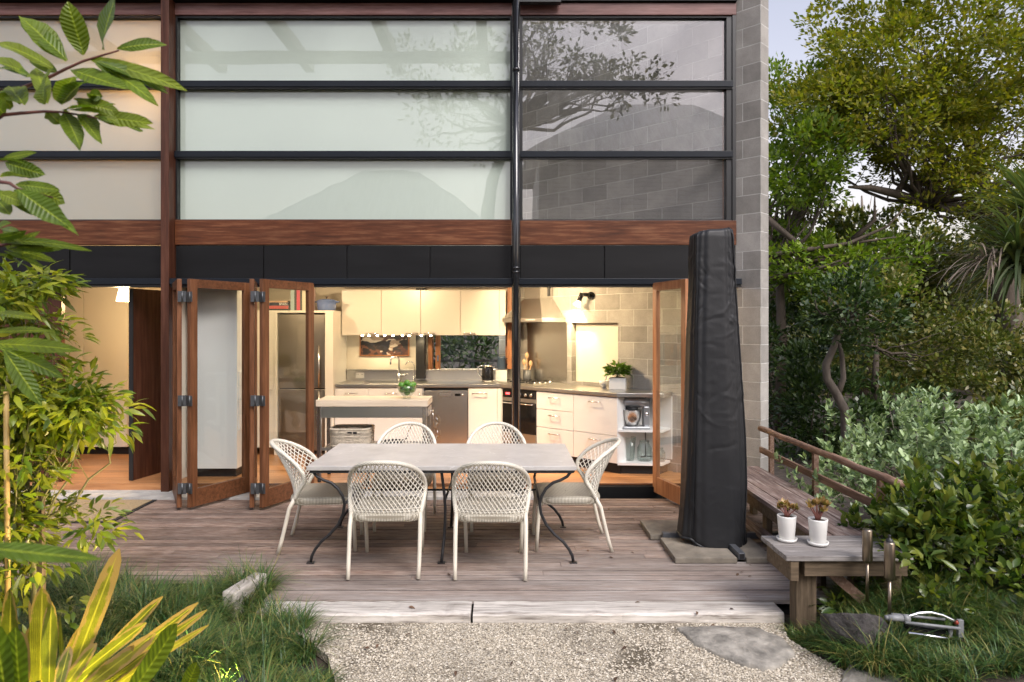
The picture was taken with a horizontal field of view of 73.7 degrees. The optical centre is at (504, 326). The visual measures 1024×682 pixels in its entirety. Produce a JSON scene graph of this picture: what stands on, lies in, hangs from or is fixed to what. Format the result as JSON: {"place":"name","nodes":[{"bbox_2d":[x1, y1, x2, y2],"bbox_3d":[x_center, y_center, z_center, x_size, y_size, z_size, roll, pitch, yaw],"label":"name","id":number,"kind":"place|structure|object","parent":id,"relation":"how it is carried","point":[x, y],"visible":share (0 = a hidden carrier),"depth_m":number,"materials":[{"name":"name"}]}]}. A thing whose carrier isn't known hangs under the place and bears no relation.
{"place":"outdoors","nodes":[
{"label":"outdoors","id":0,"kind":"place"},
{"bbox_2d":[0,539,362,681],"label":"mondo grass","id":1,"kind":"structure","parent":0,"point":[207,647],"depth_m":4.03,"materials":[{"name":"green plant"}]},
{"bbox_2d":[96,333,1023,681],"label":"ground","id":2,"kind":"structure","parent":0,"point":[780,471],"depth_m":8.70,"materials":[{"name":"green plant"}]},
{"bbox_2d":[0,310,100,562],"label":"broad leaf plant","id":3,"kind":"object","parent":2,"relation":"on","point":[21,360],"visible":1,"depth_m":1.98,"materials":[{"name":"green plant"}]},
{"bbox_2d":[0,257,155,633],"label":"leafy shrub","id":4,"kind":"object","parent":2,"relation":"on","point":[67,417],"visible":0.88,"depth_m":3.41,"materials":[{"name":"green plant"}]},
{"bbox_2d":[3,391,10,593],"bbox_3d":[-2.333,0.814,3.200,0.032,1.020,0.024,0,0,0],"label":"bamboo cane","id":5,"kind":"object","parent":4,"relation":"attached to","point":[6,458],"visible":0.66,"depth_m":3.19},
{"bbox_2d":[36,491,45,591],"bbox_3d":[-2.344,1.108,3.450,0.032,0.550,0.028,0,0,0],"label":"garden stake","id":6,"kind":"object","parent":4,"relation":"attached to","point":[42,571],"visible":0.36,"depth_m":3.44,"materials":[{"name":"brown wood"}]},
{"bbox_2d":[0,0,186,267],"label":"leaf tree","id":7,"kind":"object","parent":2,"relation":"on","point":[41,200],"visible":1,"depth_m":1.79,"materials":[{"name":"green plant"}]},
{"bbox_2d":[0,549,207,681],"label":"clivia","id":8,"kind":"object","parent":2,"relation":"on","point":[30,655],"visible":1,"depth_m":2.48,"materials":[{"name":"yellow plant"}]},
{"bbox_2d":[223,572,266,616],"bbox_3d":[-1.720,1.800,4.524,0.100,0.220,0.360,0,0,13],"label":"timber sleeper","id":9,"kind":"object","parent":2,"relation":"on","point":[247,584],"visible":0.46,"depth_m":4.43,"materials":[{"name":"grey wood"}]},
{"bbox_2d":[11,490,533,499],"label":"threshold paving","id":10,"kind":"structure","parent":2,"relation":"on","point":[136,494],"depth_m":7.18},
{"bbox_2d":[256,601,471,622],"bbox_3d":[-0.887,1.850,4.363,1.345,0.120,0.194,0,0,0],"label":"edge timber","id":11,"kind":"object","parent":2,"relation":"on","point":[404,612],"visible":0.66,"depth_m":4.30,"materials":[{"name":"grey wood"}]},
{"bbox_2d":[0,0,768,507],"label":"house","id":12,"kind":"structure","parent":2,"relation":"on","point":[612,154],"depth_m":7.49,"materials":[{"name":"concrete"}]},
{"bbox_2d":[0,160,160,220],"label":"window","id":13,"kind":"structure","parent":12,"relation":"in","point":[91,190],"depth_m":7.49,"materials":[{"name":"beige glass"}]},
{"bbox_2d":[0,90,160,150],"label":"window","id":14,"kind":"structure","parent":12,"relation":"in","point":[31,132],"depth_m":7.49,"materials":[{"name":"glass"}]},
{"bbox_2d":[0,16,160,79],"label":"window","id":15,"kind":"structure","parent":12,"relation":"in","point":[123,29],"depth_m":7.49,"materials":[{"name":"beige glass"}]},
{"bbox_2d":[116,289,128,301],"bbox_3d":[-4.434,-0.472,7.950,0.164,0.355,0.164,0,0,0],"label":"pendant lamp","id":16,"kind":"object","parent":12,"relation":"hanging from","point":[123,295],"visible":0.88,"depth_m":7.89,"materials":[{"name":"beige"}]},
{"bbox_2d":[134,289,160,479],"bbox_3d":[-4.014,0.635,7.905,0.045,2.110,0.820,0,0,12],"label":"timber door","id":17,"kind":"structure","parent":12,"relation":"in","point":[147,303],"depth_m":7.71,"materials":[{"name":"brown wood"}]},
{"bbox_2d":[172,279,181,507],"bbox_3d":[-3.348,0.647,6.970,0.044,2.225,0.754,0,0,-29],"label":"folding door","id":18,"kind":"structure","parent":12,"relation":"in","point":[177,284],"depth_m":6.68,"materials":[{"name":"brown wood"}]},
{"bbox_2d":[186,279,248,507],"bbox_3d":[-2.895,0.647,6.957,0.085,2.225,0.761,0,0,28],"label":"folding door","id":19,"kind":"structure","parent":12,"relation":"in","point":[196,496],"depth_m":6.72,"materials":[{"name":"brown wood"}]},
{"bbox_2d":[198,288,241,476],"bbox_3d":[-3.272,0.590,7.950,0.575,2.200,0.600,0,0,0],"label":"tall cupboard","id":20,"kind":"object","parent":12,"relation":"on","point":[219,383],"visible":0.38,"depth_m":7.65,"materials":[{"name":"white laminate"}]},
{"bbox_2d":[249,279,256,507],"bbox_3d":[-2.565,0.647,6.970,0.044,2.225,0.693,0,0,-18],"label":"folding door","id":21,"kind":"structure","parent":12,"relation":"in","point":[252,283],"depth_m":6.64,"materials":[{"name":"brown wood"}]},
{"bbox_2d":[259,279,313,507],"bbox_3d":[-2.205,0.647,6.957,0.085,2.225,0.747,0,0,26],"label":"folding door","id":22,"kind":"structure","parent":12,"relation":"in","point":[275,494],"depth_m":6.72,"materials":[{"name":"brown wood"}]},
{"bbox_2d":[257,310,346,454],"bbox_3d":[-2.853,0.738,9.339,1.195,1.904,0.802,0,0,0],"label":"fridge surround","id":23,"kind":"object","parent":12,"relation":"on","point":[335,356],"visible":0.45,"depth_m":8.98,"materials":[{"name":"beige wood"}]},
{"bbox_2d":[257,313,273,446],"bbox_3d":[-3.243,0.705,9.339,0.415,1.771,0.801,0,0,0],"label":"pantry door","id":24,"kind":"structure","parent":23,"relation":"in","point":[271,315],"depth_m":8.98,"materials":[{"name":"beige wood"}]},
{"bbox_2d":[279,314,324,452],"bbox_3d":[-2.675,0.752,9.321,0.620,1.835,0.759,0,0,0],"label":"fridge","id":25,"kind":"object","parent":23,"relation":"in","point":[292,377],"visible":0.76,"depth_m":8.99,"materials":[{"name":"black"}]},
{"bbox_2d":[315,296,339,309],"bbox_3d":[-2.400,-0.311,9.200,0.302,0.194,0.268,0,0,-40],"label":"casserole","id":26,"kind":"object","parent":23,"relation":"on","point":[326,304],"visible":0.84,"depth_m":9.10,"materials":[{"name":"blue metal"}]},
{"bbox_2d":[176,159,511,218],"bbox_3d":[-1.750,-1.500,7.460,3.656,0.694,0.080,0,0,0],"label":"window","id":27,"kind":"structure","parent":12,"relation":"in","point":[205,189],"depth_m":7.49,"materials":[{"name":"white glass"}]},
{"bbox_2d":[176,89,511,150],"bbox_3d":[-1.750,-2.248,7.460,3.656,0.717,0.080,0,0,0],"label":"window","id":28,"kind":"structure","parent":12,"relation":"in","point":[206,120],"depth_m":7.49,"materials":[{"name":"white glass"}]},
{"bbox_2d":[176,16,511,79],"bbox_3d":[-1.750,-3.012,7.460,3.656,0.719,0.080,0,0,0],"label":"window","id":29,"kind":"structure","parent":12,"relation":"in","point":[207,47],"depth_m":7.49,"materials":[{"name":"white glass"}]},
{"bbox_2d":[316,396,434,481],"bbox_3d":[-1.425,1.244,7.635,1.251,0.893,0.470,0,0,0],"label":"kitchen trolley","id":30,"kind":"object","parent":12,"relation":"on","point":[329,407],"visible":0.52,"depth_m":7.41,"materials":[{"name":"wood"}]},
{"bbox_2d":[329,424,374,446],"bbox_3d":[-1.700,1.214,7.620,0.459,0.204,0.356,0,0,0],"label":"wicker basket","id":31,"kind":"object","parent":30,"relation":"on","point":[348,435],"visible":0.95,"depth_m":7.46,"materials":[{"name":"grey wicker"}]},
{"bbox_2d":[360,335,409,355],"bbox_3d":[-1.715,0.215,9.736,0.710,0.410,0.028,0,0,0],"label":"painting","id":32,"kind":"object","parent":12,"relation":"attached to","point":[383,345],"visible":0.64,"depth_m":9.72,"materials":[{"name":"brown paint"}]},
{"bbox_2d":[342,290,505,334],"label":"wall cupboards","id":33,"kind":"object","parent":12,"relation":"attached to","point":[423,312],"depth_m":9.40,"materials":[{"name":"beige wood"}]},
{"bbox_2d":[342,290,380,334],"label":"cupboard door","id":34,"kind":"structure","parent":33,"relation":"in","point":[361,309],"depth_m":9.40,"materials":[{"name":"beige wood"}]},
{"bbox_2d":[381,290,420,334],"bbox_3d":[-1.430,-0.192,9.390,0.538,0.620,0.059,0,0,0],"label":"cupboard door","id":35,"kind":"structure","parent":33,"relation":"in","point":[400,309],"depth_m":9.40,"materials":[{"name":"beige wood"}]},
{"bbox_2d":[421,290,459,334],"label":"cupboard door","id":36,"kind":"structure","parent":33,"relation":"in","point":[440,309],"depth_m":9.40,"materials":[{"name":"beige wood"}]},
{"bbox_2d":[460,290,499,334],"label":"cupboard door","id":37,"kind":"structure","parent":33,"relation":"in","point":[479,309],"depth_m":9.40,"materials":[{"name":"beige wood"}]},
{"bbox_2d":[428,333,506,368],"bbox_3d":[-0.530,0.348,9.785,1.120,0.515,0.170,0,0,0],"label":"kitchen window","id":38,"kind":"structure","parent":12,"relation":"in","point":[437,337],"depth_m":9.74,"materials":[{"name":"brown wood"}]},
{"bbox_2d":[335,369,671,443],"bbox_3d":[-0.078,1.147,9.050,4.557,1.085,1.476,0,0,19],"label":"sink bench","id":39,"kind":"object","parent":12,"relation":"on","point":[485,405],"visible":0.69,"depth_m":9.04,"materials":[{"name":"white laminate"}]},
{"bbox_2d":[335,388,367,427],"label":"cupboard door","id":40,"kind":"structure","parent":39,"relation":"in","point":[338,391],"depth_m":9.04,"materials":[{"name":"white laminate"}]},
{"bbox_2d":[368,388,413,440],"bbox_3d":[-1.505,1.195,9.027,0.606,0.750,0.066,0,0,0],"label":"cupboard door","id":41,"kind":"structure","parent":39,"relation":"in","point":[381,424],"depth_m":9.04,"materials":[{"name":"white laminate"}]},
{"bbox_2d":[390,356,407,379],"bbox_3d":[-1.474,0.588,9.585,0.275,0.344,0.121,0,0,0],"label":"tall tap","id":42,"kind":"object","parent":39,"relation":"on","point":[399,375],"visible":1,"depth_m":9.59,"materials":[{"name":"silver metal"}]},
{"bbox_2d":[414,388,422,440],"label":"cupboard door","id":43,"kind":"structure","parent":39,"relation":"in","point":[416,393],"depth_m":9.04,"materials":[{"name":"white laminate"}]},
{"bbox_2d":[424,387,469,443],"bbox_3d":[-0.782,1.192,9.311,0.585,0.755,0.578,0,0,0],"label":"dishwasher","id":44,"kind":"object","parent":39,"relation":"in","point":[450,406],"visible":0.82,"depth_m":9.03,"materials":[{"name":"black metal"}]},
{"bbox_2d":[468,388,496,443],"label":"cupboard door","id":45,"kind":"structure","parent":39,"relation":"in","point":[482,402],"depth_m":9.04,"materials":[{"name":"white laminate"}]},
{"bbox_2d":[477,364,494,381],"bbox_3d":[-0.249,0.640,9.418,0.196,0.240,0.188,0,0,-42],"label":"kettle","id":46,"kind":"object","parent":39,"relation":"on","point":[487,375],"visible":1,"depth_m":9.36,"materials":[{"name":"metal"}]},
{"bbox_2d":[495,369,506,380],"bbox_3d":[-0.050,0.683,9.585,0.160,0.155,0.169,0,0,0],"label":"white block","id":47,"kind":"object","parent":39,"relation":"on","point":[500,375],"depth_m":9.50,"materials":[{"name":"white ceramic"}]},
{"bbox_2d":[497,356,506,369],"bbox_3d":[-0.039,0.512,9.594,0.149,0.185,0.132,0,0,44],"label":"blue jug","id":48,"kind":"object","parent":47,"relation":"on","point":[501,363],"visible":0.99,"depth_m":9.55,"materials":[{"name":"blue ceramic"}]},
{"bbox_2d":[498,378,554,384],"bbox_3d":[0.296,0.738,9.188,0.450,0.043,0.640,0,0,-45],"label":"cooktop","id":49,"kind":"object","parent":39,"relation":"on","point":[527,382],"visible":0.88,"depth_m":9.09,"materials":[{"name":"metal"}]},
{"bbox_2d":[603,360,632,389],"bbox_3d":[1.370,0.581,8.286,0.407,0.355,0.320,0,0,0],"label":"herb planter","id":50,"kind":"object","parent":39,"relation":"on","point":[618,383],"visible":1,"depth_m":8.23,"materials":[{"name":"plant"}]},
{"bbox_2d":[502,288,564,321],"bbox_3d":[0.383,-0.352,9.204,0.468,0.585,0.724,0,0,-45],"label":"range hood","id":51,"kind":"object","parent":12,"relation":"attached to","point":[538,304],"visible":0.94,"depth_m":9.09,"materials":[{"name":"metal"}]},
{"bbox_2d":[527,322,566,383],"bbox_3d":[0.573,0.350,9.351,0.004,0.817,0.720,0,0,-45],"label":"splashback","id":52,"kind":"object","parent":12,"relation":"attached to","point":[547,347],"visible":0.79,"depth_m":9.32,"materials":[{"name":"metal"}]},
{"bbox_2d":[573,292,594,306],"bbox_3d":[1.018,-0.348,8.789,0.272,0.203,0.137,0,0,0],"label":"wall spot","id":53,"kind":"object","parent":12,"relation":"attached to","point":[589,295],"depth_m":8.76,"materials":[{"name":"black metal"}]},
{"bbox_2d":[537,391,640,473],"bbox_3d":[0.786,1.252,8.575,1.783,0.875,0.546,0,0,43],"label":"drawer unit","id":54,"kind":"object","parent":12,"relation":"on","point":[576,424],"visible":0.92,"depth_m":8.13,"materials":[{"name":"white laminate"}]},
{"bbox_2d":[503,388,537,443],"bbox_3d":[0.338,1.177,8.981,0.567,0.725,0.558,0,0,43],"label":"oven","id":55,"kind":"object","parent":54,"relation":"in","point":[528,415],"visible":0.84,"depth_m":8.73,"materials":[{"name":"black"}]},
{"bbox_2d":[520,159,731,220],"bbox_3d":[1.318,-1.500,7.460,2.305,0.694,0.080,0,0,0],"label":"window","id":56,"kind":"structure","parent":12,"relation":"in","point":[728,162],"depth_m":7.42,"materials":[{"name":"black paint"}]},
{"bbox_2d":[520,89,731,150],"bbox_3d":[1.318,-2.248,7.460,2.305,0.717,0.080,0,0,0],"label":"window","id":57,"kind":"structure","parent":12,"relation":"in","point":[728,92],"depth_m":7.42,"materials":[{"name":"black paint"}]},
{"bbox_2d":[520,16,731,79],"bbox_3d":[1.318,-3.012,7.460,2.305,0.719,0.080,0,0,0],"label":"window","id":58,"kind":"structure","parent":12,"relation":"in","point":[727,20],"depth_m":7.42,"materials":[{"name":"black paint"}]},
{"bbox_2d":[616,396,671,473],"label":"open shelves","id":59,"kind":"object","parent":12,"relation":"on","point":[636,466],"visible":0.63,"depth_m":7.99,"materials":[{"name":"white laminate"}]},
{"bbox_2d":[623,397,649,428],"bbox_3d":[1.519,0.998,7.930,0.321,0.362,0.232,0,0,0],"label":"stand mixer","id":60,"kind":"object","parent":59,"relation":"on","point":[633,416],"visible":0.91,"depth_m":7.88,"materials":[{"name":"silver metal"}]},
{"bbox_2d":[653,279,687,504],"bbox_3d":[1.688,0.647,6.970,0.044,2.225,0.683,0,0,-15],"label":"folding door","id":61,"kind":"structure","parent":12,"relation":"in","point":[665,488],"depth_m":7.21,"materials":[{"name":"brown wood"}]},
{"bbox_2d":[434,335,498,367],"bbox_3d":[-0.520,0.524,11.554,3.298,2.606,2.114,0,0,0],"label":"bush","id":62,"kind":"object","parent":2,"relation":"on","point":[456,341],"visible":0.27,"depth_m":11.31,"materials":[{"name":"green plant"}]},
{"bbox_2d":[139,584,834,616],"bbox_3d":[-2.000,1.927,5.770,9.000,0.125,2.560,0,0,0],"label":"deck framing","id":63,"kind":"object","parent":2,"relation":"on","point":[785,608],"depth_m":4.55,"materials":[{"name":"black wood"}]},
{"bbox_2d":[0,499,863,603],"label":"deck","id":64,"kind":"structure","parent":63,"relation":"on","point":[184,540],"depth_m":5.34,"materials":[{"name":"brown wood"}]},
{"bbox_2d":[0,500,155,522],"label":"doormat","id":65,"kind":"object","parent":64,"relation":"on","point":[133,505],"visible":0.33,"depth_m":6.69,"materials":[{"name":"beige fabric"}]},
{"bbox_2d":[270,439,363,554],"bbox_3d":[-1.557,1.357,5.623,0.728,0.866,0.586,0,0,-5],"label":"woven chair","id":66,"kind":"object","parent":64,"relation":"on","point":[307,492],"visible":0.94,"depth_m":5.46,"materials":[{"name":"plastic"}]},
{"bbox_2d":[346,460,426,579],"bbox_3d":[-0.866,1.357,5.073,0.586,0.866,0.728,0,0,-2],"label":"woven chair","id":67,"kind":"object","parent":64,"relation":"on","point":[384,508],"visible":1,"depth_m":4.91,"materials":[{"name":"plastic"}]},
{"bbox_2d":[372,422,436,531],"bbox_3d":[-0.918,1.357,6.298,0.586,0.866,0.728,0,0,0],"label":"woven chair","id":68,"kind":"object","parent":64,"relation":"on","point":[430,477],"visible":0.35,"depth_m":6.45,"materials":[{"name":"wicker"}]},
{"bbox_2d":[306,444,576,563],"bbox_3d":[-0.475,1.420,5.633,2.044,0.740,1.006,0,0,0],"label":"dining table","id":69,"kind":"object","parent":64,"relation":"on","point":[441,459],"visible":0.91,"depth_m":5.44,"materials":[{"name":"grey stone"}]},
{"bbox_2d":[452,461,530,580],"bbox_3d":[-0.097,1.357,5.053,0.586,0.866,0.728,0,0,2],"label":"woven chair","id":70,"kind":"object","parent":64,"relation":"on","point":[494,509],"visible":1,"depth_m":4.89,"materials":[{"name":"plastic"}]},
{"bbox_2d":[466,422,526,531],"bbox_3d":[-0.077,1.357,6.298,0.586,0.866,0.728,0,0,-1],"label":"woven chair","id":71,"kind":"object","parent":64,"relation":"on","point":[489,424],"visible":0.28,"depth_m":6.45,"materials":[{"name":"wicker"}]},
{"bbox_2d":[277,508,794,681],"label":"fallen leaves","id":72,"kind":"object","parent":64,"relation":"on","point":[614,631],"visible":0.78,"depth_m":3.94,"materials":[{"name":"brown plant"}]},
{"bbox_2d":[532,437,620,552],"bbox_3d":[0.598,1.357,5.652,0.728,0.866,0.586,0,0,-1],"label":"woven chair","id":73,"kind":"object","parent":64,"relation":"on","point":[586,491],"visible":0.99,"depth_m":5.51,"materials":[{"name":"plastic"}]},
{"bbox_2d":[640,520,677,539],"bbox_3d":[1.488,1.765,5.940,0.535,0.042,0.440,0,0,0],"label":"ballast slab","id":74,"kind":"object","parent":64,"relation":"on","point":[653,529],"depth_m":5.96,"materials":[{"name":"grey concrete"}]},
{"bbox_2d":[660,538,736,562],"bbox_3d":[1.520,1.765,5.401,0.470,0.042,0.502,0,0,0],"label":"ballast slab","id":75,"kind":"object","parent":64,"relation":"on","point":[679,550],"depth_m":5.27,"materials":[{"name":"grey concrete"}]},
{"bbox_2d":[662,227,778,562],"bbox_3d":[1.791,0.495,5.667,0.761,2.601,0.812,0,0,43],"label":"covered parasol","id":76,"kind":"object","parent":64,"relation":"on","point":[713,500],"visible":0.99,"depth_m":5.44,"materials":[{"name":"black fabric"}]},
{"bbox_2d":[740,538,769,562],"bbox_3d":[1.927,1.765,5.401,0.207,0.042,0.502,0,0,0],"label":"ballast slab","id":77,"kind":"object","parent":64,"relation":"on","point":[753,551],"depth_m":5.27,"materials":[{"name":"grey concrete"}]},
{"bbox_2d":[746,466,882,590],"bbox_3d":[2.271,1.579,5.606,0.442,0.419,2.228,0,0,0],"label":"long bench","id":78,"kind":"object","parent":64,"relation":"on","point":[766,490],"visible":0.36,"depth_m":5.48,"materials":[{"name":"wood"}]},
{"bbox_2d":[246,623,843,681],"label":"gravel","id":79,"kind":"structure","parent":2,"relation":"on","point":[551,629],"depth_m":3.87,"materials":[{"name":"beige gravel"}]},
{"bbox_2d":[677,625,795,670],"bbox_3d":[1.348,1.843,3.932,0.600,0.034,0.533,0,0,0],"label":"stepping stone","id":80,"kind":"object","parent":79,"relation":"on","point":[755,648],"visible":1,"depth_m":3.93,"materials":[{"name":"grey stone"}]},
{"bbox_2d":[842,663,902,681],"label":"stepping stone","id":81,"kind":"object","parent":79,"relation":"on","point":[852,674],"visible":0.54,"depth_m":3.56,"materials":[{"name":"grey stone"}]},
{"bbox_2d":[473,601,783,623],"bbox_3d":[0.775,1.850,4.363,1.950,0.120,0.194,0,0,0],"label":"edge timber","id":82,"kind":"object","parent":2,"relation":"on","point":[601,612],"visible":0.81,"depth_m":4.29,"materials":[{"name":"grey wood"}]},
{"bbox_2d":[769,243,833,429],"bbox_3d":[5.074,0.268,12.573,2.014,3.942,2.111,0,0,0],"label":"bush","id":83,"kind":"object","parent":2,"relation":"on","point":[773,326],"visible":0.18,"depth_m":12.34,"materials":[{"name":"green plant"}]},
{"bbox_2d":[769,51,865,417],"bbox_3d":[5.820,-1.681,14.062,3.399,7.963,3.915,0,0,0],"label":"broadleaf tree","id":84,"kind":"object","parent":2,"relation":"on","point":[783,145],"visible":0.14,"depth_m":13.72,"materials":[{"name":"green plant"}]},
{"bbox_2d":[769,316,886,463],"bbox_3d":[4.573,1.145,9.928,1.872,2.790,1.732,0,0,0],"label":"bush","id":85,"kind":"object","parent":2,"relation":"on","point":[803,350],"visible":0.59,"depth_m":9.74,"materials":[{"name":"green plant"}]},
{"bbox_2d":[758,426,904,578],"bbox_3d":[2.614,1.446,5.715,0.092,0.888,2.472,0,0,0],"label":"timber railing","id":86,"kind":"object","parent":2,"relation":"on","point":[816,452],"visible":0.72,"depth_m":5.58,"materials":[{"name":"brown wood"}]},
{"bbox_2d":[761,536,912,631],"bbox_3d":[2.060,1.629,4.278,0.760,0.522,0.406,0,0,0],"label":"short bench","id":87,"kind":"object","parent":2,"relation":"on","point":[801,564],"visible":0.56,"depth_m":4.16,"materials":[{"name":"grey wood"}]},
{"bbox_2d":[776,497,801,542],"bbox_3d":[1.797,1.229,4.358,0.146,0.270,0.128,0,0,-35],"label":"succulent pot","id":88,"kind":"object","parent":87,"relation":"on","point":[786,520],"visible":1,"depth_m":4.33,"materials":[{"name":"ceramic"}]},
{"bbox_2d":[805,495,831,546],"bbox_3d":[1.953,1.209,4.275,0.182,0.308,0.129,0,0,-38],"label":"succulent pot","id":89,"kind":"object","parent":87,"relation":"on","point":[817,524],"visible":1,"depth_m":4.26,"materials":[{"name":"ceramic"}]},
{"bbox_2d":[788,258,916,457],"bbox_3d":[4.545,0.434,9.102,1.796,2.691,1.333,0,0,-33],"label":"twisted tree","id":90,"kind":"object","parent":2,"relation":"on","point":[858,304],"visible":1,"depth_m":8.94,"materials":[{"name":"green plant"}]},
{"bbox_2d":[820,613,893,655],"bbox_3d":[1.978,1.704,3.828,0.346,0.291,0.307,0,0,-21],"label":"garden rock","id":91,"kind":"object","parent":2,"relation":"on","point":[850,628],"visible":0.6,"depth_m":3.73,"materials":[{"name":"grey stone"}]},
{"bbox_2d":[769,102,945,432],"bbox_3d":[5.693,-0.821,11.979,3.518,6.227,2.534,0,0,0],"label":"broadleaf tree","id":92,"kind":"object","parent":2,"relation":"on","point":[812,253],"visible":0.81,"depth_m":11.71,"materials":[{"name":"green plant"}]},
{"bbox_2d":[769,0,1023,399],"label":"broadleaf tree","id":93,"kind":"object","parent":2,"relation":"on","point":[964,107],"visible":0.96,"depth_m":11.34,"materials":[{"name":"green plant"}]},
{"bbox_2d":[769,191,1023,404],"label":"evergreen tree","id":94,"kind":"object","parent":2,"relation":"on","point":[843,226],"visible":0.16,"depth_m":13.94,"materials":[{"name":"green plant"}]},
{"bbox_2d":[769,200,1023,397],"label":"wood","id":95,"kind":"object","parent":2,"relation":"on","point":[929,231],"depth_m":23.30,"materials":[{"name":"green plant"}]},
{"bbox_2d":[774,385,1023,543],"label":"feijoa hedge","id":96,"kind":"object","parent":2,"relation":"on","point":[957,445],"visible":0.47,"depth_m":5.84,"materials":[{"name":"green plant"}]},
{"bbox_2d":[796,261,1023,425],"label":"evergreen tree","id":97,"kind":"object","parent":2,"relation":"on","point":[963,346],"visible":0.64,"depth_m":10.41,"materials":[{"name":"green plant"}]},
{"bbox_2d":[826,370,995,460],"bbox_3d":[5.904,1.781,10.221,2.299,2.309,1.988,0,0,0],"label":"bush","id":98,"kind":"object","parent":2,"relation":"on","point":[879,402],"visible":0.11,"depth_m":10.16,"materials":[{"name":"green plant"}]},
{"bbox_2d":[810,440,1023,630],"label":"citrus bush","id":99,"kind":"object","parent":2,"relation":"on","point":[946,517],"visible":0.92,"depth_m":4.18,"materials":[{"name":"green plant"}]},
{"bbox_2d":[923,155,1023,329],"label":"cabbage tree","id":100,"kind":"object","parent":2,"relation":"on","point":[1010,244],"visible":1,"depth_m":6.96,"materials":[{"name":"green plant"}]},
{"bbox_2d":[939,371,1023,454],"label":"bush","id":101,"kind":"object","parent":2,"relation":"on","point":[997,397],"visible":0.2,"depth_m":9.70,"materials":[{"name":"green plant"}]},
{"bbox_2d":[942,308,1023,426],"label":"bush","id":102,"kind":"object","parent":2,"relation":"on","point":[1009,376],"visible":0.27,"depth_m":11.18,"materials":[{"name":"green plant"}]},
{"bbox_2d":[989,593,1023,623],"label":"citrus bush","id":103,"kind":"object","parent":2,"relation":"on","point":[1014,600],"visible":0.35,"depth_m":3.81,"materials":[{"name":"green plant"}]},
{"bbox_2d":[769,0,1023,329],"label":"sky","id":104,"kind":"structure","parent":0,"point":[782,32],"materials":[{"name":"white"}]},
{"bbox_2d":[773,565,1023,681],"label":"border grass","id":105,"kind":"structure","parent":0,"point":[903,653],"depth_m":3.69,"materials":[{"name":"green plant"}]},
{"bbox_2d":[862,528,872,601],"bbox_3d":[2.124,1.397,4.000,0.057,0.423,0.057,0,0,0],"label":"garden torch","id":106,"kind":"object","parent":105,"relation":"on","point":[867,546],"visible":1,"depth_m":3.99,"materials":[{"name":"silver metal"}]},
{"bbox_2d":[884,534,894,623],"bbox_3d":[2.152,1.413,3.820,0.057,0.500,0.057,0,0,0],"label":"garden torch","id":107,"kind":"object","parent":105,"relation":"on","point":[889,559],"visible":0.99,"depth_m":3.80,"materials":[{"name":"silver metal"}]},
{"bbox_2d":[884,611,963,641],"bbox_3d":[2.271,1.613,3.720,0.422,0.144,0.154,0,0,0],"label":"lawn sprinkler","id":108,"kind":"object","parent":105,"relation":"on","point":[905,619],"visible":0.99,"depth_m":3.69,"materials":[{"name":"silver metal"}]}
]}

